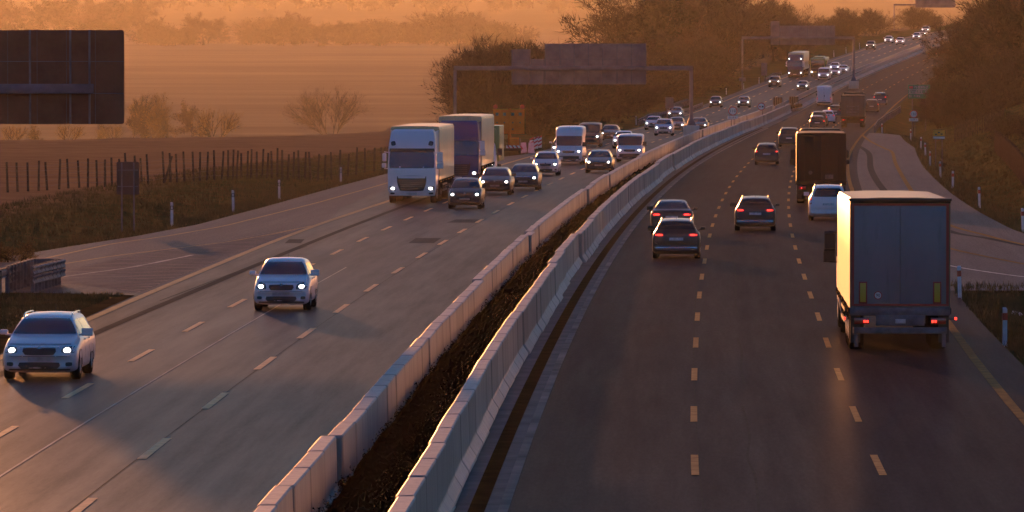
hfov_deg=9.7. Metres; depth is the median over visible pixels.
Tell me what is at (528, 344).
concrete barrier
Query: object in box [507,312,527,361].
concrete barrier
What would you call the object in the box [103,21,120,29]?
tree
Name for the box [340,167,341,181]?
delineator post
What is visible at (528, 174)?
estate car
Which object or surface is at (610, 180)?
concrete barrier
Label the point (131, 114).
tree
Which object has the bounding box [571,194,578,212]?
concrete barrier
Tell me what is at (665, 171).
concrete barrier
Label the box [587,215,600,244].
concrete barrier
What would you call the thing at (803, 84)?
saloon car
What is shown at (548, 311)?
concrete barrier
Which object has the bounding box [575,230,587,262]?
concrete barrier
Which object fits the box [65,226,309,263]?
slip inner line
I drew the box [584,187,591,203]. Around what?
concrete barrier
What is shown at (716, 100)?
hatchback car
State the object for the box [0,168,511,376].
dark shoulder seam
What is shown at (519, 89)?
tree
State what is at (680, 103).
guardrail
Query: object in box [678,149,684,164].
concrete barrier
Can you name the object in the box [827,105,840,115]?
estate car
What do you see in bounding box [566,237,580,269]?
concrete barrier
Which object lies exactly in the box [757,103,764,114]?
road sign
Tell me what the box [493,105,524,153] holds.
warning trailer
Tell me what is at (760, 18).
tree
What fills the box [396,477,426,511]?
concrete barrier
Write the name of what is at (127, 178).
verge sign
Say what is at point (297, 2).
tree
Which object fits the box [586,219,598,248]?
concrete barrier
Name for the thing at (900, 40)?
hatchback car
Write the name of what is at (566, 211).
concrete barrier
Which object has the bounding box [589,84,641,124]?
tree
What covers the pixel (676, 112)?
saloon car
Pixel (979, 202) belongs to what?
delineator post
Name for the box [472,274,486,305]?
concrete barrier
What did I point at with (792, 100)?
median plate
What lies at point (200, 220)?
dry leaves
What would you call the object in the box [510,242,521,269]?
concrete barrier
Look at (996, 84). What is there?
tree
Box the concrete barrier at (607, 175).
[602,174,609,190]
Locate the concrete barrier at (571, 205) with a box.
[566,198,573,218]
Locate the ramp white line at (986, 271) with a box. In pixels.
[950,265,1023,276]
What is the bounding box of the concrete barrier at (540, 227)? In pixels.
[534,222,542,246]
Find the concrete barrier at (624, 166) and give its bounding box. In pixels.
[620,165,625,179]
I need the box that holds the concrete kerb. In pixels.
[798,44,938,107]
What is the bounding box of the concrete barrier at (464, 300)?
[453,297,468,330]
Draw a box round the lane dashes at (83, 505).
[71,37,936,511]
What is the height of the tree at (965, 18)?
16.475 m
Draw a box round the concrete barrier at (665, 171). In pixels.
[661,158,667,174]
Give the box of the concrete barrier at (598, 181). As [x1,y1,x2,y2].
[592,180,599,195]
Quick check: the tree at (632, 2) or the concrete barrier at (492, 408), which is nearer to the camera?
the concrete barrier at (492, 408)
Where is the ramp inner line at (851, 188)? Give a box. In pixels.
[850,187,1023,263]
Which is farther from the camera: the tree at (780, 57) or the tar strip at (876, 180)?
the tree at (780, 57)
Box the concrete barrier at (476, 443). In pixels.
[454,390,482,457]
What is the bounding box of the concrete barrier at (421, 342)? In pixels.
[411,338,428,377]
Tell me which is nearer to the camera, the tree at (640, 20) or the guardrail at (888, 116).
the guardrail at (888, 116)
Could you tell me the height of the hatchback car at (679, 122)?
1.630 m
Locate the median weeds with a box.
[312,151,673,511]
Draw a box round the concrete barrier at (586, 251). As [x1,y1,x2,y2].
[579,227,590,258]
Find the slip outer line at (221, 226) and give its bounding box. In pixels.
[46,182,387,257]
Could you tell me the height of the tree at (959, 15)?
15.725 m
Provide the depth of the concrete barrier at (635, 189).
313.48 m
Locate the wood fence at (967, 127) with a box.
[954,108,1003,141]
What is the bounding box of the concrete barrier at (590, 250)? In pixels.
[582,224,593,254]
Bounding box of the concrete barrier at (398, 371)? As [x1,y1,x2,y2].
[384,365,405,413]
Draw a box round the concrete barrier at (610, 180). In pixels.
[607,173,612,188]
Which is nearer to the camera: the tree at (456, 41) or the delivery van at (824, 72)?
the delivery van at (824, 72)
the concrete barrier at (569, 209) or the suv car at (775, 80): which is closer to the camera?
the concrete barrier at (569, 209)
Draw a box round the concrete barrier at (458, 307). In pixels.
[445,303,462,338]
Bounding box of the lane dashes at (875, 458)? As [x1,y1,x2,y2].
[787,65,932,474]
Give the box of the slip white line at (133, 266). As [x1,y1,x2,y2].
[64,255,191,276]
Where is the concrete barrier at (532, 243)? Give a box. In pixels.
[525,232,535,256]
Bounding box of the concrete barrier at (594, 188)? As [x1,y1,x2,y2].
[589,184,595,200]
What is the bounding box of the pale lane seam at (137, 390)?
[0,267,345,476]
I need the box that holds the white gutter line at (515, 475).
[497,128,767,511]
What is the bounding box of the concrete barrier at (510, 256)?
[502,249,512,276]
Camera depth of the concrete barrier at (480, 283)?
172.03 m
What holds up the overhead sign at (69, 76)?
on the ground at (258, 86)
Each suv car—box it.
[768,75,781,86]
[865,41,875,49]
[872,92,887,104]
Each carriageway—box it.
[0,29,957,511]
[508,46,1023,511]
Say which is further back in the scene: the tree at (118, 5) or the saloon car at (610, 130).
the tree at (118, 5)
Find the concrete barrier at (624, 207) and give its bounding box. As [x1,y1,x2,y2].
[618,189,627,212]
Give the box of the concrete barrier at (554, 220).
[547,212,555,233]
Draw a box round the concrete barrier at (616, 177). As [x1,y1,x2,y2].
[610,170,617,185]
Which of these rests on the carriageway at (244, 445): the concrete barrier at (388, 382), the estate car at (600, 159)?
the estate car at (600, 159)
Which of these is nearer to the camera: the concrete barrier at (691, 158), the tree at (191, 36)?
the concrete barrier at (691, 158)
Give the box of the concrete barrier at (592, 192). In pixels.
[585,185,593,202]
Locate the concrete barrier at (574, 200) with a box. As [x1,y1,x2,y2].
[569,196,575,214]
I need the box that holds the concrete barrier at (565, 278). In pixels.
[555,251,569,286]
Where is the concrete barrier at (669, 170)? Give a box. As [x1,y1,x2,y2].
[664,156,670,172]
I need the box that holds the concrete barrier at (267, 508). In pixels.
[254,505,277,511]
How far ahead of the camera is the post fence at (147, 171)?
370.74 m
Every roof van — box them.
[552,125,586,163]
[816,86,833,105]
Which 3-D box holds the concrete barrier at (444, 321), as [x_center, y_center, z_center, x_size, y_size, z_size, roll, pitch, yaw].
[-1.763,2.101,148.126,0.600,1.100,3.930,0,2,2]
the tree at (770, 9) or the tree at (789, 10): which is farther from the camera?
the tree at (770, 9)
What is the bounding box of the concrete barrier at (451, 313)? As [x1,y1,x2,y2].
[440,309,456,344]
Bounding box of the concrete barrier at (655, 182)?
[649,166,657,185]
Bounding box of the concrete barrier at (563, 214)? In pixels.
[557,205,565,225]
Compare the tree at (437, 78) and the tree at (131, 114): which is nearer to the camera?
the tree at (437, 78)
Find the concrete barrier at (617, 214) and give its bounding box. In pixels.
[610,195,620,219]
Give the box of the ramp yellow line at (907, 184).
[861,135,1023,244]
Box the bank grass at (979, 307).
[883,103,1023,362]
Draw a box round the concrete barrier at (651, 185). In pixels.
[646,169,653,188]
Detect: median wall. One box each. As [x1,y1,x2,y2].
[774,34,961,109]
[793,38,948,108]
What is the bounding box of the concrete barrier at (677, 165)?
[672,152,679,168]
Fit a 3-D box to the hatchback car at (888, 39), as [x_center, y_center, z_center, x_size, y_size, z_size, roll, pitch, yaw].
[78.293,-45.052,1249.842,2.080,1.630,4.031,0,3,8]
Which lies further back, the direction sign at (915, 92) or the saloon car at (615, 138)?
the direction sign at (915, 92)
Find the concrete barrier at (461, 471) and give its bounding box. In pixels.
[437,414,468,488]
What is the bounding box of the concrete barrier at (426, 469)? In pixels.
[408,459,438,511]
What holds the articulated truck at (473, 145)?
on the carriageway at (244, 445)
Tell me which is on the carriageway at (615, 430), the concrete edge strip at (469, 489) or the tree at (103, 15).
the concrete edge strip at (469, 489)
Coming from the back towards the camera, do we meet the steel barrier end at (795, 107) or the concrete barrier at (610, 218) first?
the steel barrier end at (795, 107)
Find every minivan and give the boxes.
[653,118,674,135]
[776,127,796,146]
[809,111,829,125]
[866,99,880,111]
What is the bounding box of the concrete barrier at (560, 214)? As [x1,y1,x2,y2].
[552,207,562,228]
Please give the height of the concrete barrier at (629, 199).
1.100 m
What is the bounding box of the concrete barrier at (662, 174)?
[658,160,664,177]
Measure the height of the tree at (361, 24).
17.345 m
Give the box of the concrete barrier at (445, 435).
[428,428,461,504]
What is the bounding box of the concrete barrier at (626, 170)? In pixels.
[623,164,627,178]
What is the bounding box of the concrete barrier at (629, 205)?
[622,186,630,207]
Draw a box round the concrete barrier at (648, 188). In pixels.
[642,172,650,190]
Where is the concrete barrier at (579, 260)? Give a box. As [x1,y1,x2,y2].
[569,234,582,265]
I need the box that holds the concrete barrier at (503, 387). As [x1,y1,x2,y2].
[485,342,508,398]
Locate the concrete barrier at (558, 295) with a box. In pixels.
[547,263,562,302]
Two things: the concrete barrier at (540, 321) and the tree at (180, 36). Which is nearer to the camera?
the concrete barrier at (540, 321)
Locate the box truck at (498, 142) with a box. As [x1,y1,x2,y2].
[493,125,503,166]
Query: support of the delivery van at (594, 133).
on the carriageway at (244, 445)
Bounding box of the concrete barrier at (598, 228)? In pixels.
[591,213,602,240]
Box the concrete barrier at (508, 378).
[491,334,514,388]
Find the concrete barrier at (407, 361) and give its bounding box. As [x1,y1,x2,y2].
[391,355,413,399]
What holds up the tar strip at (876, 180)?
on the slip road at (918, 176)
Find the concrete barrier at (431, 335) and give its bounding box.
[419,330,436,373]
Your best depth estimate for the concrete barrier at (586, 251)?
225.17 m
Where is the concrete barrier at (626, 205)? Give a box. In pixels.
[620,187,629,210]
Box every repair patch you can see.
[285,239,303,242]
[409,238,440,242]
[447,219,479,222]
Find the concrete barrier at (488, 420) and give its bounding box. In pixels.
[466,369,493,429]
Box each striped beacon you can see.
[534,136,539,150]
[536,135,543,149]
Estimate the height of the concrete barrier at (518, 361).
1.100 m
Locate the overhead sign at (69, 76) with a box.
[0,29,123,123]
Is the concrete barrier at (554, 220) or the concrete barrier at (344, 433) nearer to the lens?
the concrete barrier at (344, 433)
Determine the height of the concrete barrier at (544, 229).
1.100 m
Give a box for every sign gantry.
[454,44,698,135]
[741,21,858,88]
[893,0,955,29]
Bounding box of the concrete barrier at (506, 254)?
[497,252,510,281]
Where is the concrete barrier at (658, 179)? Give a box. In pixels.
[654,164,660,182]
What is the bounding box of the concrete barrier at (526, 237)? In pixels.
[518,235,529,261]
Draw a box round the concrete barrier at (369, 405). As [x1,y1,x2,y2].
[352,397,378,449]
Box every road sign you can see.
[728,107,737,125]
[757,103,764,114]
[909,110,917,136]
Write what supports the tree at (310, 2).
on the ground at (258, 86)
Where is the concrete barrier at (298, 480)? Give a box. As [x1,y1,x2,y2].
[277,468,310,511]
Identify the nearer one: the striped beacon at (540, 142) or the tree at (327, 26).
the striped beacon at (540, 142)
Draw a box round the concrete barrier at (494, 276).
[484,265,496,296]
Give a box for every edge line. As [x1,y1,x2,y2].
[0,32,933,359]
[467,128,761,511]
[846,79,1023,424]
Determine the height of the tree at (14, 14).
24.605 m
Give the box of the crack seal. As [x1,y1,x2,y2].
[159,246,306,300]
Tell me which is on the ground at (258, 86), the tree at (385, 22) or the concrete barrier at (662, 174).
the tree at (385, 22)
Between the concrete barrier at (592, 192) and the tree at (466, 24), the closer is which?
the concrete barrier at (592, 192)
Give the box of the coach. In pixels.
[809,56,828,75]
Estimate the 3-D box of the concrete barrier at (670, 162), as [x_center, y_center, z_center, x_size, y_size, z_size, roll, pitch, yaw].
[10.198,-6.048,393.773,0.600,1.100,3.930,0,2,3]
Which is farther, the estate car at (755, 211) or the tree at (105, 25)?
the tree at (105, 25)
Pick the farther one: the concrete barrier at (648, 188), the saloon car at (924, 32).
the saloon car at (924, 32)
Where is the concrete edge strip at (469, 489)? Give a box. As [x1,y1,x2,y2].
[454,45,939,511]
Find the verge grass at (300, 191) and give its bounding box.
[0,138,551,254]
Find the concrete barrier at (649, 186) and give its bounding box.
[643,170,651,189]
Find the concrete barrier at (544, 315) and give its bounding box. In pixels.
[531,282,549,325]
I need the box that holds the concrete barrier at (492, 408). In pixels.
[473,360,498,419]
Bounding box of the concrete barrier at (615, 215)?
[608,197,618,221]
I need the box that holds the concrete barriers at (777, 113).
[765,104,791,122]
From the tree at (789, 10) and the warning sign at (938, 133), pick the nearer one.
the warning sign at (938, 133)
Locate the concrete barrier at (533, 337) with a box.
[517,299,537,344]
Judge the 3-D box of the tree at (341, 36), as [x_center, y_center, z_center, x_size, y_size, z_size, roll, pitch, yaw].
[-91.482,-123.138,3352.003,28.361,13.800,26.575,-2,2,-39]
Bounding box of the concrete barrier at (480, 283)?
[469,280,484,311]
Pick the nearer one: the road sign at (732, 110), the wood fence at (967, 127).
the wood fence at (967, 127)
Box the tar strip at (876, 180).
[855,145,1023,245]
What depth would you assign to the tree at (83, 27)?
3323.69 m
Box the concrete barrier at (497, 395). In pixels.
[479,351,503,408]
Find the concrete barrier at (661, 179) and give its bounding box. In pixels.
[655,163,662,181]
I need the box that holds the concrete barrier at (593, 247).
[584,222,595,251]
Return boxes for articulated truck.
[382,123,454,202]
[438,114,494,181]
[786,51,808,76]
[790,128,848,202]
[823,191,956,348]
[839,92,867,126]
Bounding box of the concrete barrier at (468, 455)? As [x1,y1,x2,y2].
[446,402,476,472]
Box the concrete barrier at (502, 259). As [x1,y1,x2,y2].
[493,256,505,286]
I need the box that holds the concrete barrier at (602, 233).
[593,210,605,238]
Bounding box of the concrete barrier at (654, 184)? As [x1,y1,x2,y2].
[648,168,655,186]
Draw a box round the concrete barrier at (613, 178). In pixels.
[609,172,614,186]
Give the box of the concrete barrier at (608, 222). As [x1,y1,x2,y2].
[602,203,611,229]
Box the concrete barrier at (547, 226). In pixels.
[539,217,549,240]
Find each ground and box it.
[0,0,1023,365]
[0,292,133,353]
[791,46,923,108]
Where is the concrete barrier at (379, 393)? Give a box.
[364,386,387,434]
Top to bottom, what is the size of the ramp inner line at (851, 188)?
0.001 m
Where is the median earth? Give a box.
[325,160,657,511]
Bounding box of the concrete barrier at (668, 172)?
[662,157,669,174]
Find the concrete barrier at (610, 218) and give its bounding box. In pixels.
[604,201,614,227]
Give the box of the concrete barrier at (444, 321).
[432,316,449,352]
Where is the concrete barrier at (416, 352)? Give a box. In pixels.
[400,346,421,390]
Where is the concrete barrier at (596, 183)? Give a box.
[589,182,597,198]
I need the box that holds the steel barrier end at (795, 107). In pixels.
[791,104,802,110]
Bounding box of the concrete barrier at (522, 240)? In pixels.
[514,238,525,262]
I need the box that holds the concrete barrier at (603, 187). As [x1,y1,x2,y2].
[599,177,604,193]
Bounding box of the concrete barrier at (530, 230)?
[524,228,535,241]
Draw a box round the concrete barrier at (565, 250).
[555,247,570,280]
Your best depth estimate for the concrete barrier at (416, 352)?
132.18 m
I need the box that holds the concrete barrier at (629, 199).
[624,184,632,207]
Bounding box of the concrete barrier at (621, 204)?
[615,191,625,215]
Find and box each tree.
[0,0,30,29]
[0,21,12,29]
[5,22,27,29]
[14,0,61,29]
[23,21,44,29]
[37,0,88,29]
[43,0,88,29]
[66,0,135,30]
[75,19,96,29]
[87,0,129,27]
[94,19,116,29]
[97,2,136,30]
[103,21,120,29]
[113,0,162,31]
[124,94,172,137]
[125,30,147,42]
[126,20,177,44]
[126,94,156,137]
[140,15,167,43]
[140,89,183,137]
[146,27,184,45]
[163,30,186,45]
[170,0,194,10]
[174,100,210,136]
[177,12,229,44]
[178,27,201,44]
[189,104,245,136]
[194,0,216,6]
[197,19,233,43]
[223,15,270,42]
[228,29,265,44]
[253,25,292,43]
[258,14,284,41]
[265,14,307,45]
[278,20,316,43]
[278,81,372,134]
[282,10,315,43]
[288,0,306,7]
[294,0,321,8]
[303,23,323,42]
[308,25,332,45]
[312,20,348,44]
[324,24,365,45]
[345,18,393,43]
[352,24,404,45]
[366,18,403,43]
[384,23,412,43]
[401,11,435,43]
[403,24,435,44]
[407,19,444,43]
[418,45,498,112]
[422,4,463,45]
[423,11,490,44]
[426,25,449,43]
[429,57,505,117]
[438,51,569,135]
[453,11,487,46]
[471,19,520,46]
[494,23,512,45]
[505,25,519,43]
[517,25,540,44]
[540,84,599,133]
[551,87,594,132]
[555,0,646,43]
[561,0,585,11]
[564,84,604,125]
[569,0,600,8]
[582,84,617,127]
[584,0,660,41]
[586,38,630,43]
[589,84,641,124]
[596,36,648,57]
[613,31,669,57]
[619,0,706,53]
[622,0,639,9]
[625,31,692,58]
[634,73,667,113]
[635,28,687,59]
[637,0,667,45]
[640,19,720,54]
[656,0,790,64]
[658,0,674,35]
[660,12,726,54]
[663,70,703,103]
[673,0,733,31]
[691,16,777,70]
[695,0,766,24]
[736,4,776,57]
[742,0,771,18]
[743,2,795,56]
[746,0,791,45]
[751,0,802,25]
[754,0,827,25]
[755,12,802,61]
[756,21,822,59]
[764,0,799,18]
[791,23,818,50]
[809,17,840,25]
[821,17,871,45]
[825,6,881,36]
[852,7,903,34]
[895,6,941,29]
[913,89,961,131]
[917,61,948,84]
[919,8,961,80]
[925,14,947,27]
[925,72,987,124]
[931,2,993,60]
[931,46,962,79]
[931,78,1011,127]
[940,37,993,82]
[943,0,978,35]
[944,13,970,47]
[944,20,985,57]
[948,1,990,34]
[952,60,1023,114]
[959,0,1022,24]
[959,43,1023,113]
[961,1,1012,60]
[966,0,1020,66]
[966,0,1023,56]
[989,0,1023,61]
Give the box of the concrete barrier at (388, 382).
[374,375,396,424]
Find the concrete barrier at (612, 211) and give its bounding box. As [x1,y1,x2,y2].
[606,199,616,224]
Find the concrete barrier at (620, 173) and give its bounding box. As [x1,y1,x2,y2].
[616,168,621,180]
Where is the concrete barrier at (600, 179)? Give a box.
[595,178,601,194]
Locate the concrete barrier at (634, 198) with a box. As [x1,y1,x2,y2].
[628,181,636,202]
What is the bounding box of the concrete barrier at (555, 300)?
[543,268,559,307]
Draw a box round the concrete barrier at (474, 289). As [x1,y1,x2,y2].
[465,285,479,316]
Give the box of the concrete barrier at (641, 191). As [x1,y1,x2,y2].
[635,175,644,196]
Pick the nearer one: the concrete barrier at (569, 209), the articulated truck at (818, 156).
the concrete barrier at (569, 209)
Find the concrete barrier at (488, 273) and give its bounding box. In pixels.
[478,270,491,301]
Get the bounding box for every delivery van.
[579,122,603,146]
[614,133,645,161]
[817,67,830,79]
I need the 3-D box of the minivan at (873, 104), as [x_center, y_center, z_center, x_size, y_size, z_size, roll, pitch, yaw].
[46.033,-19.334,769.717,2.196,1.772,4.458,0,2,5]
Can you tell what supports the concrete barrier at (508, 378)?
on the concrete edge strip at (469, 489)
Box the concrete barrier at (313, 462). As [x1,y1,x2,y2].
[294,451,327,511]
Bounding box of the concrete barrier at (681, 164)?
[676,150,682,166]
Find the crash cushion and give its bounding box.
[6,258,65,292]
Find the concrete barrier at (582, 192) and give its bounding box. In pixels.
[577,191,584,208]
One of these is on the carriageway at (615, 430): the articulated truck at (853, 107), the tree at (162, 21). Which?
the articulated truck at (853, 107)
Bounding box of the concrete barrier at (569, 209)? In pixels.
[562,200,570,221]
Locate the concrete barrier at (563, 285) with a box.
[552,255,566,291]
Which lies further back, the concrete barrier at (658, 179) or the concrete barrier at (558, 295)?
the concrete barrier at (658, 179)
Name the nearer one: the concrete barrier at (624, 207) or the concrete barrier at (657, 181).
the concrete barrier at (624, 207)
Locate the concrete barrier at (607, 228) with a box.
[598,205,609,231]
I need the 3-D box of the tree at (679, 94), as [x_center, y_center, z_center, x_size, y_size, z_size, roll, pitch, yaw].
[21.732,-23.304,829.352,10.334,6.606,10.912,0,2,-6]
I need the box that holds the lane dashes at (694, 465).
[691,65,912,474]
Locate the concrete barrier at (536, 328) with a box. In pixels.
[521,293,541,337]
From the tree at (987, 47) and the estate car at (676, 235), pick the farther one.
the tree at (987, 47)
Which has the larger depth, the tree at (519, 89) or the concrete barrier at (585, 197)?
the tree at (519, 89)
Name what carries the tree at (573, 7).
on the ground at (258, 86)
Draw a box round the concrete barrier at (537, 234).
[529,225,538,247]
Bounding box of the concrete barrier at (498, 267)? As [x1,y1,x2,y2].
[489,261,500,291]
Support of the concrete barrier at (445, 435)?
on the concrete edge strip at (469, 489)
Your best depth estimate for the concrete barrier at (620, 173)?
347.82 m
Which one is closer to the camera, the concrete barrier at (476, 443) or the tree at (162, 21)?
the concrete barrier at (476, 443)
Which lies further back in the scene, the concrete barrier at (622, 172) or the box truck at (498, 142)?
the box truck at (498, 142)
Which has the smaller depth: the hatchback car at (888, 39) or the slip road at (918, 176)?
the slip road at (918, 176)
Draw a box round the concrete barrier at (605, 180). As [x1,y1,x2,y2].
[600,176,606,190]
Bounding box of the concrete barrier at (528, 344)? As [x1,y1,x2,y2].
[513,305,533,353]
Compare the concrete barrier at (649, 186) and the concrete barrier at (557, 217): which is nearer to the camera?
the concrete barrier at (557, 217)
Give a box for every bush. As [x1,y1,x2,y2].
[0,124,29,139]
[0,242,16,261]
[2,247,36,261]
[14,240,38,260]
[26,124,42,139]
[54,124,86,139]
[95,124,109,138]
[95,125,125,138]
[434,33,589,130]
[434,42,530,121]
[495,40,612,135]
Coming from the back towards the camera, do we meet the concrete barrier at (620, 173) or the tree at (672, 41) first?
the tree at (672, 41)
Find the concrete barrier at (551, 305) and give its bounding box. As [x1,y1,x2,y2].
[539,272,555,312]
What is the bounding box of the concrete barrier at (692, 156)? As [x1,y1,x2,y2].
[687,143,694,158]
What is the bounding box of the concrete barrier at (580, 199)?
[575,192,581,210]
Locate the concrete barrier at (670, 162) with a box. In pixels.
[666,155,672,171]
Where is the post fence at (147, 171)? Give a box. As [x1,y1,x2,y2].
[6,147,382,191]
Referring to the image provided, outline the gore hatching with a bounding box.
[61,228,297,291]
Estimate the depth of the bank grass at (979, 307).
331.87 m
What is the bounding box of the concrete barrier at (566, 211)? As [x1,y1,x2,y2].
[559,203,567,222]
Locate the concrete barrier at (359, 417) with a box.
[342,409,368,464]
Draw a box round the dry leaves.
[14,170,384,251]
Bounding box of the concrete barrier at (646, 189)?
[641,173,648,193]
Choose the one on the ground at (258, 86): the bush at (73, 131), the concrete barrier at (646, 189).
the bush at (73, 131)
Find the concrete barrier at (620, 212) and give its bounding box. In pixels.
[613,193,622,217]
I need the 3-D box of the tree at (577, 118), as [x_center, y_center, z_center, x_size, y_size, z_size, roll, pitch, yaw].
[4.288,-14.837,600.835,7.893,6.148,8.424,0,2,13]
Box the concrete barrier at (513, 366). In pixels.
[495,326,519,377]
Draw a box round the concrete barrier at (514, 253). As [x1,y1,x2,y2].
[506,245,517,274]
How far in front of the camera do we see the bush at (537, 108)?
588.87 m
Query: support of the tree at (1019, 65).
on the ground at (258, 86)
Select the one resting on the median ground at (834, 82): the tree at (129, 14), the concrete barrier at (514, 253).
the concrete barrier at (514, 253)
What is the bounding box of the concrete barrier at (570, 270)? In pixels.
[560,244,574,278]
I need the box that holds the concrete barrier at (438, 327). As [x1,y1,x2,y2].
[426,323,442,361]
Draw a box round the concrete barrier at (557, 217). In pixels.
[550,209,558,231]
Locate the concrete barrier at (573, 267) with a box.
[562,240,576,273]
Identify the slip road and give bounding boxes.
[0,173,387,292]
[857,133,1023,289]
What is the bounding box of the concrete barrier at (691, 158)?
[686,145,692,159]
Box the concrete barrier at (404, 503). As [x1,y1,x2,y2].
[388,496,416,511]
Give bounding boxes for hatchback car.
[249,256,318,309]
[445,178,486,208]
[530,151,562,174]
[549,138,555,151]
[671,116,686,130]
[708,95,723,107]
[736,95,751,107]
[752,143,781,163]
[808,115,827,127]
[823,109,836,123]
[829,62,840,68]
[884,36,893,42]
[895,37,904,44]
[912,32,921,39]
[922,26,929,32]
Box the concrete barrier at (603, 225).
[597,208,607,234]
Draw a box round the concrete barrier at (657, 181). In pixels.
[650,165,658,183]
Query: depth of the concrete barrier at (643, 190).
329.98 m
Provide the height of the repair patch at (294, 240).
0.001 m
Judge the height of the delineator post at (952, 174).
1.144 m
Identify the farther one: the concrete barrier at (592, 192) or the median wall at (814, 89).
the median wall at (814, 89)
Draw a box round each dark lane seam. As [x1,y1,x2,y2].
[68,194,530,511]
[693,195,721,511]
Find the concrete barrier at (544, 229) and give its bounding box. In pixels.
[535,220,545,241]
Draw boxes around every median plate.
[773,97,784,105]
[789,97,798,106]
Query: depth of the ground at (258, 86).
1701.11 m
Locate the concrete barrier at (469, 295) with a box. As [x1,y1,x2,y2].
[458,291,473,323]
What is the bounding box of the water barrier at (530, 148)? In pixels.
[521,143,534,152]
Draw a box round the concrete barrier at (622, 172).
[618,167,623,179]
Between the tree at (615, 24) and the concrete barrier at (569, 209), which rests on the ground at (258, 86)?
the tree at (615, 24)
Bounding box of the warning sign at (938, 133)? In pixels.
[933,131,944,164]
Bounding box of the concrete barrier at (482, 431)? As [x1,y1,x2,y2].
[461,379,489,444]
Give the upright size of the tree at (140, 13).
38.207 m
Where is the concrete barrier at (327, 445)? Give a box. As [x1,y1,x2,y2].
[307,436,341,503]
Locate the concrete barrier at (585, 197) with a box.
[579,189,586,207]
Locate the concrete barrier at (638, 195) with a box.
[633,178,640,198]
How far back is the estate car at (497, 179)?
329.39 m
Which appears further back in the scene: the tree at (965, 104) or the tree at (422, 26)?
the tree at (422, 26)
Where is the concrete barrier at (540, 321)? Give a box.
[527,288,545,331]
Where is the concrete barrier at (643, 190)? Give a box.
[638,174,645,193]
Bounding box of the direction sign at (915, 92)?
[908,85,929,130]
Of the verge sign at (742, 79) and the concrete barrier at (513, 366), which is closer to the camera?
the concrete barrier at (513, 366)
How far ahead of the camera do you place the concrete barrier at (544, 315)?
169.65 m
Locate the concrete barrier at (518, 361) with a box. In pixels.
[501,319,523,369]
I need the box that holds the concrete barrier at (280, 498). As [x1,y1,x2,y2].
[257,486,292,511]
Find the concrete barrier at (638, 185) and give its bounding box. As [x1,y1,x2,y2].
[632,177,641,197]
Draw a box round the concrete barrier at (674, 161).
[671,153,677,169]
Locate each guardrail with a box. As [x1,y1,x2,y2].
[0,267,8,293]
[638,102,702,125]
[674,99,688,107]
[765,72,781,81]
[874,106,900,132]
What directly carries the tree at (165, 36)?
on the ground at (258, 86)
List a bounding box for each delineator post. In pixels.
[170,202,172,225]
[231,190,233,211]
[278,180,279,197]
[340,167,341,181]
[951,171,953,186]
[957,266,961,298]
[978,187,980,207]
[1002,307,1007,346]
[1021,208,1023,230]
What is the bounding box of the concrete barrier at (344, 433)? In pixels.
[328,422,356,489]
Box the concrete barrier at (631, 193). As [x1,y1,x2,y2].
[626,182,635,204]
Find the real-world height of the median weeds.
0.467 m
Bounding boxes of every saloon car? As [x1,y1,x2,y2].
[602,124,622,139]
[611,131,631,147]
[643,116,661,129]
[647,199,697,233]
[666,107,684,118]
[693,117,709,129]
[796,80,809,89]
[830,67,841,75]
[839,65,849,72]
[919,30,927,35]
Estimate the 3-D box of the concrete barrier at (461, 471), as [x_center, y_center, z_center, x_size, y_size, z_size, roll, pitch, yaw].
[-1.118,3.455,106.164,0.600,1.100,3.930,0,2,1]
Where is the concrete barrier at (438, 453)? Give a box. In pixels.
[419,443,455,511]
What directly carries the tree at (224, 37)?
on the ground at (258, 86)
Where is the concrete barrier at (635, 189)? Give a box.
[630,179,639,201]
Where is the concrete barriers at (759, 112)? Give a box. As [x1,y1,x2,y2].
[749,105,773,118]
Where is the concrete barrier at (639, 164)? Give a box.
[635,158,640,169]
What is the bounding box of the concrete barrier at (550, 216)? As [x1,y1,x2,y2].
[543,214,552,235]
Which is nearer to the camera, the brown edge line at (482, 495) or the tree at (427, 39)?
the brown edge line at (482, 495)
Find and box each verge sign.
[117,162,138,230]
[665,97,673,107]
[739,77,745,90]
[761,63,766,75]
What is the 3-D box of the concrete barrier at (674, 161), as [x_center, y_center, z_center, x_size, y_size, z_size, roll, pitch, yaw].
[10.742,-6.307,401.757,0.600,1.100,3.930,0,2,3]
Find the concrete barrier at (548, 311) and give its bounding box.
[534,277,552,318]
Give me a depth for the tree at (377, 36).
3330.12 m
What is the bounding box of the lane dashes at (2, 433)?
[0,45,889,436]
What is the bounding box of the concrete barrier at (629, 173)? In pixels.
[625,163,630,175]
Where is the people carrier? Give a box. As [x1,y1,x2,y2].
[804,184,843,219]
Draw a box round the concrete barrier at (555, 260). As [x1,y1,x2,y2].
[548,258,563,294]
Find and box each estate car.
[0,309,94,378]
[476,167,515,194]
[511,163,543,189]
[583,149,615,172]
[648,215,705,257]
[730,195,779,229]
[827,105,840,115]

